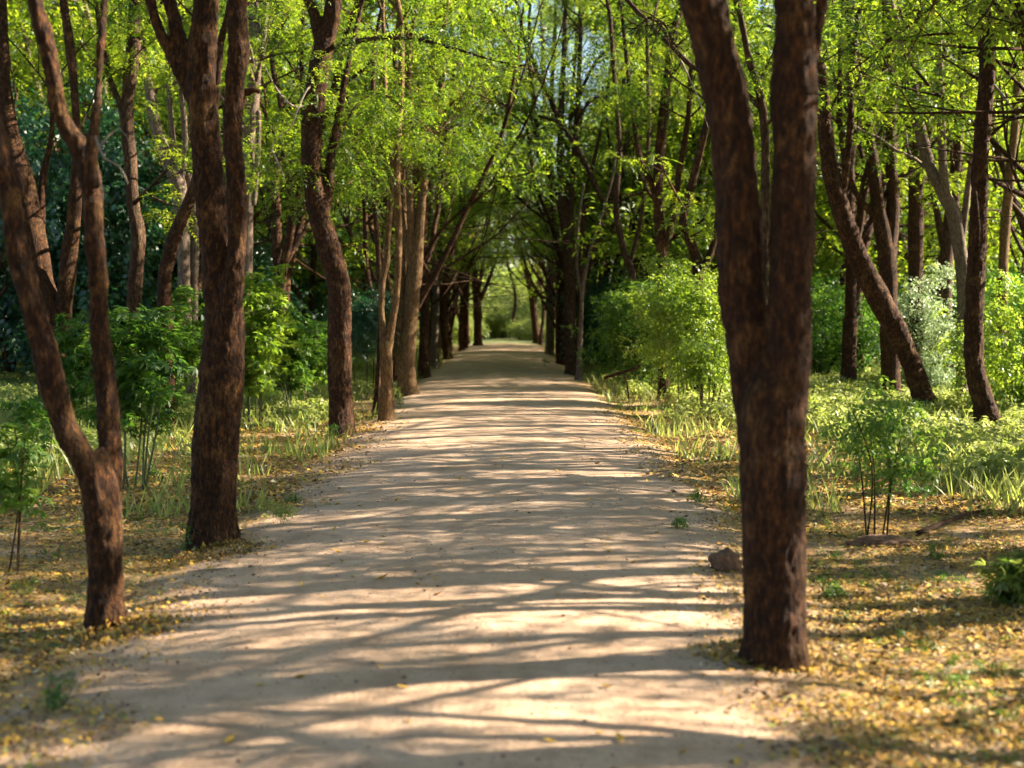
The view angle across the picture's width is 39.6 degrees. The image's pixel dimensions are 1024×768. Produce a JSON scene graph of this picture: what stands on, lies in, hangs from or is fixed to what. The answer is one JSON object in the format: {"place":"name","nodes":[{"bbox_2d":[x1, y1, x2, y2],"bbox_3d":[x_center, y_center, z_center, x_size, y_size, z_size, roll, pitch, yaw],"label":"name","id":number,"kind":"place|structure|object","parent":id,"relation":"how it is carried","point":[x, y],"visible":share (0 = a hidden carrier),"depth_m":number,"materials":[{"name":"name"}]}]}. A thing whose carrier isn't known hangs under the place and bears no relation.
{"place":"outdoors","nodes":[
{"label":"outdoors","id":0,"kind":"place"},
{"bbox_2d":[0,344,853,767],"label":"path","id":1,"kind":"structure","parent":0,"point":[514,402],"depth_m":7.39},
{"bbox_2d":[0,439,848,767],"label":"pebbles","id":2,"kind":"object","parent":1,"relation":"on","point":[432,633],"visible":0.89,"depth_m":7.16,"materials":[{"name":"stone"}]},
{"bbox_2d":[6,0,992,316],"label":"sky","id":3,"kind":"structure","parent":0,"point":[532,8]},
{"bbox_2d":[0,335,1023,767],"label":"ground","id":4,"kind":"structure","parent":0,"point":[368,405],"depth_m":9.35,"materials":[{"name":"yellow plant"}]},
{"bbox_2d":[0,419,55,574],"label":"sapling","id":5,"kind":"object","parent":4,"relation":"on","point":[20,501],"visible":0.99,"depth_m":9.52,"materials":[{"name":"green plant"}]},
{"bbox_2d":[0,395,55,468],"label":"sapling","id":6,"kind":"object","parent":4,"relation":"on","point":[26,413],"visible":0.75,"depth_m":14.81,"materials":[{"name":"green plant"}]},
{"bbox_2d":[0,80,114,376],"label":"understorey tree","id":7,"kind":"object","parent":4,"relation":"on","point":[8,345],"visible":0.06,"depth_m":35.22,"materials":[{"name":"green plant"}]},
{"bbox_2d":[37,670,80,712],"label":"weed","id":8,"kind":"object","parent":4,"relation":"on","point":[53,696],"visible":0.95,"depth_m":5.96,"materials":[{"name":"green plant"}]},
{"bbox_2d":[0,7,119,296],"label":"tree","id":9,"kind":"object","parent":4,"relation":"on","point":[3,258],"visible":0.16,"depth_m":31.91,"materials":[{"name":"green plant"}]},
{"bbox_2d":[0,0,134,633],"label":"tree","id":10,"kind":"object","parent":4,"relation":"on","point":[98,471],"visible":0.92,"depth_m":7.68,"materials":[{"name":"brown plant"}]},
{"bbox_2d":[9,0,149,368],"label":"tree","id":11,"kind":"object","parent":4,"relation":"on","point":[25,69],"visible":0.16,"depth_m":37.45,"materials":[{"name":"green plant"}]},
{"bbox_2d":[26,310,140,427],"bbox_3d":[-5.941,-0.069,19.786,1.523,1.923,1.299,0,3,0],"label":"bamboo like shrub","id":12,"kind":"object","parent":4,"relation":"on","point":[76,364],"visible":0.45,"depth_m":19.67,"materials":[{"name":"green plant"}]},
{"bbox_2d":[0,78,204,371],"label":"understorey tree","id":13,"kind":"object","parent":4,"relation":"on","point":[117,238],"visible":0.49,"depth_m":32.08,"materials":[{"name":"green plant"}]},
{"bbox_2d":[35,0,198,420],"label":"tree","id":14,"kind":"object","parent":4,"relation":"on","point":[125,101],"visible":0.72,"depth_m":21.74,"materials":[{"name":"green plant"}]},
{"bbox_2d":[0,0,257,419],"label":"tree","id":15,"kind":"object","parent":4,"relation":"on","point":[59,300],"visible":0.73,"depth_m":21.21,"materials":[{"name":"brown plant"}]},
{"bbox_2d":[74,304,202,489],"bbox_3d":[-3.689,0.145,14.078,1.253,1.902,0.945,1,3,22],"label":"bamboo like shrub","id":16,"kind":"object","parent":4,"relation":"on","point":[140,381],"visible":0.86,"depth_m":13.99,"materials":[{"name":"green plant"}]},
{"bbox_2d":[7,0,308,330],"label":"tree","id":17,"kind":"object","parent":4,"relation":"on","point":[11,4],"visible":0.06,"depth_m":38.86,"materials":[{"name":"green plant"}]},
{"bbox_2d":[36,0,289,340],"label":"tree","id":18,"kind":"object","parent":4,"relation":"on","point":[147,133],"visible":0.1,"depth_m":35.84,"materials":[{"name":"green plant"}]},
{"bbox_2d":[142,284,204,411],"bbox_3d":[-5.313,-0.427,22.521,1.459,2.305,1.440,-2,3,-30],"label":"shrub","id":19,"kind":"object","parent":4,"relation":"on","point":[189,357],"visible":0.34,"depth_m":22.27,"materials":[{"name":"green plant"}]},
{"bbox_2d":[8,0,340,262],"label":"tree","id":20,"kind":"object","parent":4,"relation":"on","point":[88,4],"visible":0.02,"depth_m":40.75,"materials":[{"name":"green plant"}]},
{"bbox_2d":[83,0,304,396],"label":"tree","id":21,"kind":"object","parent":4,"relation":"on","point":[183,257],"visible":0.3,"depth_m":26.71,"materials":[{"name":"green plant"}]},
{"bbox_2d":[144,0,260,551],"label":"tree","id":22,"kind":"object","parent":4,"relation":"on","point":[212,513],"visible":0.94,"depth_m":10.28,"materials":[{"name":"brown plant"}]},
{"bbox_2d":[123,134,316,355],"bbox_3d":[-8.070,-3.198,38.496,6.009,7.294,5.307,3,4,44],"label":"understorey tree","id":23,"kind":"object","parent":4,"relation":"on","point":[174,273],"visible":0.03,"depth_m":38.07,"materials":[{"name":"green plant"}]},
{"bbox_2d":[0,341,457,469],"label":"undergrowth","id":24,"kind":"object","parent":4,"relation":"on","point":[316,397],"visible":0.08,"depth_m":23.70,"materials":[{"name":"green plant"}]},
{"bbox_2d":[8,0,459,364],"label":"tree","id":25,"kind":"object","parent":4,"relation":"on","point":[281,86],"visible":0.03,"depth_m":41.08,"materials":[{"name":"green plant"}]},
{"bbox_2d":[161,0,309,395],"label":"tree","id":26,"kind":"object","parent":4,"relation":"on","point":[255,64],"visible":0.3,"depth_m":26.64,"materials":[{"name":"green plant"}]},
{"bbox_2d":[23,0,472,352],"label":"tree","id":27,"kind":"object","parent":4,"relation":"on","point":[312,285],"visible":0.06,"depth_m":40.69,"materials":[{"name":"green plant"}]},
{"bbox_2d":[200,263,302,429],"bbox_3d":[-3.929,-0.559,21.787,1.528,2.605,1.445,1,3,28],"label":"bamboo like shrub","id":28,"kind":"object","parent":4,"relation":"on","point":[260,350],"visible":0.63,"depth_m":21.63,"materials":[{"name":"green plant"}]},
{"bbox_2d":[197,229,308,370],"bbox_3d":[-6.568,-1.808,35.129,3.072,4.223,3.479,-2,3,-35],"label":"understorey tree","id":29,"kind":"object","parent":4,"relation":"on","point":[259,262],"visible":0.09,"depth_m":34.56,"materials":[{"name":"green plant"}]},
{"bbox_2d":[157,0,393,433],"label":"tree","id":30,"kind":"object","parent":4,"relation":"on","point":[170,251],"visible":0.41,"depth_m":20.85,"materials":[{"name":"brown plant"}]},
{"bbox_2d":[267,302,327,411],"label":"bamboo like shrub","id":31,"kind":"object","parent":4,"relation":"on","point":[298,371],"visible":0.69,"depth_m":23.85,"materials":[{"name":"green plant"}]},
{"bbox_2d":[112,0,493,376],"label":"tree","id":32,"kind":"object","parent":4,"relation":"on","point":[259,201],"visible":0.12,"depth_m":31.50,"materials":[{"name":"green plant"}]},
{"bbox_2d":[109,0,497,391],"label":"tree","id":33,"kind":"object","parent":4,"relation":"on","point":[286,252],"visible":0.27,"depth_m":30.22,"materials":[{"name":"green plant"}]},
{"bbox_2d":[257,192,361,341],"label":"understorey tree","id":34,"kind":"object","parent":4,"relation":"on","point":[319,302],"visible":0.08,"depth_m":49.06,"materials":[{"name":"green plant"}]},
{"bbox_2d":[290,321,354,402],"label":"shrub","id":35,"kind":"object","parent":4,"relation":"on","point":[321,345],"visible":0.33,"depth_m":24.73,"materials":[{"name":"green plant"}]},
{"bbox_2d":[307,270,420,397],"bbox_3d":[-3.124,-1.093,29.951,2.456,2.868,2.141,0,3,0],"label":"shrub","id":36,"kind":"object","parent":4,"relation":"on","point":[367,320],"visible":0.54,"depth_m":29.56,"materials":[{"name":"green plant"}]},
{"bbox_2d":[146,0,610,320],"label":"tree","id":37,"kind":"object","parent":4,"relation":"on","point":[346,219],"visible":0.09,"depth_m":35.88,"materials":[{"name":"green plant"}]},
{"bbox_2d":[298,0,475,415],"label":"tree","id":38,"kind":"object","parent":4,"relation":"on","point":[376,397],"visible":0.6,"depth_m":24.04,"materials":[{"name":"brown plant"}]},
{"bbox_2d":[272,0,509,397],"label":"tree","id":39,"kind":"object","parent":4,"relation":"on","point":[412,256],"visible":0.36,"depth_m":29.60,"materials":[{"name":"green plant"}]},
{"bbox_2d":[103,0,680,367],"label":"tree","id":40,"kind":"object","parent":4,"relation":"on","point":[367,220],"visible":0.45,"depth_m":30.55,"materials":[{"name":"green plant"}]},
{"bbox_2d":[287,0,508,421],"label":"tree","id":41,"kind":"object","parent":4,"relation":"on","point":[386,399],"visible":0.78,"depth_m":21.89,"materials":[{"name":"green plant"}]},
{"bbox_2d":[369,1,459,378],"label":"tree","id":42,"kind":"object","parent":4,"relation":"on","point":[424,363],"visible":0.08,"depth_m":38.56,"materials":[{"name":"brown plant"}]},
{"bbox_2d":[221,0,617,437],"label":"tree","id":43,"kind":"object","parent":4,"relation":"on","point":[317,184],"visible":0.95,"depth_m":20.15,"materials":[{"name":"green plant"}]},
{"bbox_2d":[296,1,551,364],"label":"tree","id":44,"kind":"object","parent":4,"relation":"on","point":[439,251],"visible":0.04,"depth_m":47.35,"materials":[{"name":"green plant"}]},
{"bbox_2d":[407,0,465,368],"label":"tree","id":45,"kind":"object","parent":4,"relation":"on","point":[434,333],"visible":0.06,"depth_m":45.73,"materials":[{"name":"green plant"}]},
{"bbox_2d":[326,124,548,343],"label":"tree","id":46,"kind":"object","parent":4,"relation":"on","point":[473,255],"visible":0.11,"depth_m":54.92,"materials":[{"name":"green plant"}]},
{"bbox_2d":[260,4,620,318],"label":"tree","id":47,"kind":"object","parent":4,"relation":"on","point":[457,205],"visible":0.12,"depth_m":41.32,"materials":[{"name":"green plant"}]},
{"bbox_2d":[263,0,644,389],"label":"tree","id":48,"kind":"object","parent":4,"relation":"on","point":[429,251],"visible":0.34,"depth_m":32.56,"materials":[{"name":"green plant"}]},
{"bbox_2d":[404,4,507,350],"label":"tree","id":49,"kind":"object","parent":4,"relation":"on","point":[463,333],"visible":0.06,"depth_m":67.48,"materials":[{"name":"brown plant"}]},
{"bbox_2d":[460,8,551,345],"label":"tree","id":50,"kind":"object","parent":4,"relation":"on","point":[477,341],"visible":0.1,"depth_m":77.14,"materials":[{"name":"brown plant"}]},
{"bbox_2d":[469,298,545,337],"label":"understorey tree","id":51,"kind":"object","parent":4,"relation":"on","point":[495,326],"visible":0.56,"depth_m":101.64,"materials":[{"name":"green plant"}]},
{"bbox_2d":[423,0,592,359],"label":"tree","id":52,"kind":"object","parent":4,"relation":"on","point":[445,346],"visible":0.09,"depth_m":55.30,"materials":[{"name":"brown plant"}]},
{"bbox_2d":[0,394,1023,765],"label":"ground cover","id":53,"kind":"object","parent":4,"relation":"on","point":[874,640],"visible":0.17,"depth_m":9.16,"materials":[{"name":"green plant"}]},
{"bbox_2d":[0,445,1023,767],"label":"fallen twigs","id":54,"kind":"object","parent":4,"relation":"on","point":[716,611],"depth_m":9.12,"materials":[{"name":"brown wood"}]},
{"bbox_2d":[443,119,611,334],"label":"tree","id":55,"kind":"object","parent":4,"relation":"on","point":[541,297],"visible":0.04,"depth_m":61.23,"materials":[{"name":"green plant"}]},
{"bbox_2d":[524,2,560,354],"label":"tree","id":56,"kind":"object","parent":4,"relation":"on","point":[549,346],"visible":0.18,"depth_m":62.26,"materials":[{"name":"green plant"}]},
{"bbox_2d":[491,9,606,343],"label":"tree","id":57,"kind":"object","parent":4,"relation":"on","point":[535,325],"visible":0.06,"depth_m":85.13,"materials":[{"name":"brown plant"}]},
{"bbox_2d":[328,0,771,364],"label":"tree","id":58,"kind":"object","parent":4,"relation":"on","point":[645,246],"visible":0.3,"depth_m":39.22,"materials":[{"name":"green plant"}]},
{"bbox_2d":[449,13,667,356],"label":"tree","id":59,"kind":"object","parent":4,"relation":"on","point":[535,230],"visible":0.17,"depth_m":48.97,"materials":[{"name":"green plant"}]},
{"bbox_2d":[352,0,773,373],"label":"tree","id":60,"kind":"object","parent":4,"relation":"on","point":[548,221],"visible":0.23,"depth_m":40.88,"materials":[{"name":"green plant"}]},
{"bbox_2d":[499,0,629,365],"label":"tree","id":61,"kind":"object","parent":4,"relation":"on","point":[559,336],"visible":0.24,"depth_m":48.74,"materials":[{"name":"brown plant"}]},
{"bbox_2d":[435,14,703,351],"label":"tree","id":62,"kind":"object","parent":4,"relation":"on","point":[524,210],"visible":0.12,"depth_m":50.93,"materials":[{"name":"green plant"}]},
{"bbox_2d":[450,0,699,375],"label":"tree","id":63,"kind":"object","parent":4,"relation":"on","point":[565,207],"visible":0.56,"depth_m":39.93,"materials":[{"name":"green plant"}]},
{"bbox_2d":[574,153,616,380],"bbox_3d":[2.131,-2.914,36.622,1.112,6.016,0.312,0,3,0],"label":"tree","id":64,"kind":"object","parent":4,"relation":"on","point":[578,375],"visible":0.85,"depth_m":36.60,"materials":[{"name":"brown plant"}]},
{"bbox_2d":[550,255,645,374],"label":"bush","id":65,"kind":"object","parent":4,"relation":"on","point":[588,306],"visible":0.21,"depth_m":41.84,"materials":[{"name":"green plant"}]},
{"bbox_2d":[495,9,702,358],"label":"tree","id":66,"kind":"object","parent":4,"relation":"on","point":[561,244],"visible":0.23,"depth_m":44.14,"materials":[{"name":"green plant"}]},
{"bbox_2d":[439,40,773,330],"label":"tree","id":67,"kind":"object","parent":4,"relation":"on","point":[540,264],"visible":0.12,"depth_m":55.87,"materials":[{"name":"green plant"}]},
{"bbox_2d":[562,275,689,391],"bbox_3d":[2.936,-1.104,32.028,2.769,2.755,2.792,2,3,32],"label":"bush","id":68,"kind":"object","parent":4,"relation":"on","point":[615,308],"visible":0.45,"depth_m":31.69,"materials":[{"name":"green plant"}]},
{"bbox_2d":[569,0,703,376],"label":"tree","id":69,"kind":"object","parent":4,"relation":"on","point":[627,259],"visible":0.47,"depth_m":33.72,"materials":[{"name":"green plant"}]},
{"bbox_2d":[504,0,773,344],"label":"tree","id":70,"kind":"object","parent":4,"relation":"on","point":[606,168],"visible":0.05,"depth_m":45.73,"materials":[{"name":"green plant"}]},
{"bbox_2d":[461,0,830,371],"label":"tree","id":71,"kind":"object","parent":4,"relation":"on","point":[599,277],"visible":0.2,"depth_m":41.93,"materials":[{"name":"green plant"}]},
{"bbox_2d":[611,250,727,400],"bbox_3d":[3.481,-1.010,26.689,3.110,3.045,2.912,2,3,31],"label":"bush","id":72,"kind":"object","parent":4,"relation":"on","point":[680,303],"visible":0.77,"depth_m":26.24,"materials":[{"name":"green plant"}]},
{"bbox_2d":[589,0,768,398],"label":"tree","id":73,"kind":"object","parent":4,"relation":"on","point":[663,240],"visible":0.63,"depth_m":29.75,"materials":[{"name":"green plant"}]},
{"bbox_2d":[597,0,774,391],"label":"tree","id":74,"kind":"object","parent":4,"relation":"on","point":[687,235],"visible":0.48,"depth_m":26.69,"materials":[{"name":"green plant"}]},
{"bbox_2d":[648,326,730,415],"bbox_3d":[3.371,-0.208,24.477,1.605,1.624,1.528,-2,3,-34],"label":"sapling","id":75,"kind":"object","parent":4,"relation":"on","point":[702,365],"visible":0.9,"depth_m":24.35,"materials":[{"name":"green plant"}]},
{"bbox_2d":[558,0,883,304],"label":"tree","id":76,"kind":"object","parent":4,"relation":"on","point":[758,102],"visible":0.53,"depth_m":16.74,"materials":[{"name":"green plant"}]},
{"bbox_2d":[708,547,741,573],"bbox_3d":[1.374,1.151,9.151,0.219,0.203,0.200,0,3,0],"label":"rock","id":77,"kind":"object","parent":4,"relation":"on","point":[726,559],"visible":0.84,"depth_m":9.09,"materials":[{"name":"grey stone"}]},
{"bbox_2d":[678,0,828,672],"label":"tree","id":78,"kind":"object","parent":4,"relation":"on","point":[768,347],"visible":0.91,"depth_m":6.57,"materials":[{"name":"brown plant"}]},
{"bbox_2d":[557,0,991,275],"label":"tree","id":79,"kind":"object","parent":4,"relation":"on","point":[698,126],"visible":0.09,"depth_m":39.65,"materials":[{"name":"green plant"}]},
{"bbox_2d":[553,340,1023,491],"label":"undergrowth","id":80,"kind":"object","parent":4,"relation":"on","point":[966,434],"visible":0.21,"depth_m":21.57,"materials":[{"name":"green plant"}]},
{"bbox_2d":[689,0,942,414],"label":"tree","id":81,"kind":"object","parent":4,"relation":"on","point":[881,303],"visible":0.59,"depth_m":24.20,"materials":[{"name":"brown plant"}]},
{"bbox_2d":[686,0,1023,391],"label":"tree","id":82,"kind":"object","parent":4,"relation":"on","point":[849,332],"visible":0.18,"depth_m":32.82,"materials":[{"name":"green plant"}]},
{"bbox_2d":[811,271,907,376],"bbox_3d":[7.873,-1.179,36.138,4.446,3.397,4.853,0,3,0],"label":"understorey tree","id":83,"kind":"object","parent":4,"relation":"on","point":[825,306],"visible":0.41,"depth_m":35.16,"materials":[{"name":"green plant"}]},
{"bbox_2d":[695,0,1023,351],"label":"tree","id":84,"kind":"object","parent":4,"relation":"on","point":[825,259],"visible":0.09,"depth_m":40.99,"materials":[{"name":"green plant"}]},
{"bbox_2d":[731,0,1023,134],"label":"tree","id":85,"kind":"object","parent":4,"relation":"on","point":[892,22],"visible":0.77,"depth_m":17.09,"materials":[{"name":"green plant"}]},
{"bbox_2d":[737,0,1023,322],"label":"tree","id":86,"kind":"object","parent":4,"relation":"on","point":[928,254],"visible":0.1,"depth_m":38.68,"materials":[{"name":"green plant"}]},
{"bbox_2d":[845,534,916,547],"bbox_3d":[2.750,1.186,10.603,0.526,0.126,0.240,0,3,0],"label":"rock","id":87,"kind":"object","parent":4,"relation":"on","point":[879,539],"visible":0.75,"depth_m":10.54,"materials":[{"name":"grey stone"}]},
{"bbox_2d":[754,0,1014,371],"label":"tree","id":88,"kind":"object","parent":4,"relation":"on","point":[829,227],"visible":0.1,"depth_m":34.45,"materials":[{"name":"green plant"}]},
{"bbox_2d":[749,13,1023,357],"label":"tree","id":89,"kind":"object","parent":4,"relation":"on","point":[903,238],"visible":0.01,"depth_m":43.10,"materials":[{"name":"green plant"}]},
{"bbox_2d":[815,375,961,534],"bbox_3d":[2.844,0.581,11.019,1.053,1.332,1.064,2,3,34],"label":"sapling","id":90,"kind":"object","parent":4,"relation":"on","point":[882,426],"visible":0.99,"depth_m":10.93,"materials":[{"name":"green plant"}]},
{"bbox_2d":[823,0,978,393],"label":"tree","id":91,"kind":"object","parent":4,"relation":"on","point":[885,219],"visible":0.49,"depth_m":27.84,"materials":[{"name":"green plant"}]},
{"bbox_2d":[867,259,956,389],"bbox_3d":[8.681,-1.097,29.877,2.140,3.113,2.313,-1,3,-12],"label":"shrub","id":92,"kind":"object","parent":4,"relation":"on","point":[937,369],"visible":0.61,"depth_m":29.68,"materials":[{"name":"green plant"}]},
{"bbox_2d":[816,0,1011,408],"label":"tree","id":93,"kind":"object","parent":4,"relation":"on","point":[957,219],"visible":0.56,"depth_m":25.81,"materials":[{"name":"green plant"}]},
{"bbox_2d":[827,0,1023,246],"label":"tree","id":94,"kind":"object","parent":4,"relation":"on","point":[1014,164],"visible":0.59,"depth_m":23.06,"materials":[{"name":"green plant"}]},
{"bbox_2d":[830,0,1023,174],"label":"tree","id":95,"kind":"object","parent":4,"relation":"on","point":[974,70],"visible":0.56,"depth_m":24.77,"materials":[{"name":"green plant"}]},
{"bbox_2d":[835,0,1023,255],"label":"tree","id":96,"kind":"object","parent":4,"relation":"on","point":[1016,208],"visible":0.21,"depth_m":31.88,"materials":[{"name":"green plant"}]},
{"bbox_2d":[879,0,991,386],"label":"tree","id":97,"kind":"object","parent":4,"relation":"on","point":[915,240],"visible":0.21,"depth_m":29.81,"materials":[{"name":"brown plant"}]},
{"bbox_2d":[900,0,992,382],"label":"tree","id":98,"kind":"object","parent":4,"relation":"on","point":[944,240],"visible":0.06,"depth_m":30.83,"materials":[{"name":"green plant"}]},
{"bbox_2d":[877,0,1023,425],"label":"tree","id":99,"kind":"object","parent":4,"relation":"on","point":[981,393],"visible":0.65,"depth_m":20.66,"materials":[{"name":"brown plant"}]},
{"bbox_2d":[906,261,1023,380],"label":"understorey tree","id":100,"kind":"object","parent":4,"relation":"on","point":[989,294],"visible":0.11,"depth_m":32.38,"materials":[{"name":"green plant"}]},
{"bbox_2d":[920,0,1023,107],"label":"tree","id":101,"kind":"object","parent":4,"relation":"on","point":[1003,20],"visible":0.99,"depth_m":14.12,"materials":[{"name":"green plant"}]},
{"bbox_2d":[921,269,1023,410],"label":"shrub","id":102,"kind":"object","parent":4,"relation":"on","point":[992,346],"visible":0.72,"depth_m":24.22,"materials":[{"name":"green plant"}]},
{"bbox_2d":[969,533,1023,608],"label":"shrub","id":103,"kind":"object","parent":4,"relation":"on","point":[1007,578],"visible":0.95,"depth_m":8.47,"materials":[{"name":"green plant"}]},
{"bbox_2d":[975,5,1023,383],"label":"tree","id":104,"kind":"object","parent":4,"relation":"on","point":[1005,227],"visible":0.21,"depth_m":28.85,"materials":[{"name":"green plant"}]},
{"bbox_2d":[0,351,1023,520],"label":"grass","id":105,"kind":"structure","parent":0,"point":[1017,486],"depth_m":16.40,"materials":[{"name":"green plant"}]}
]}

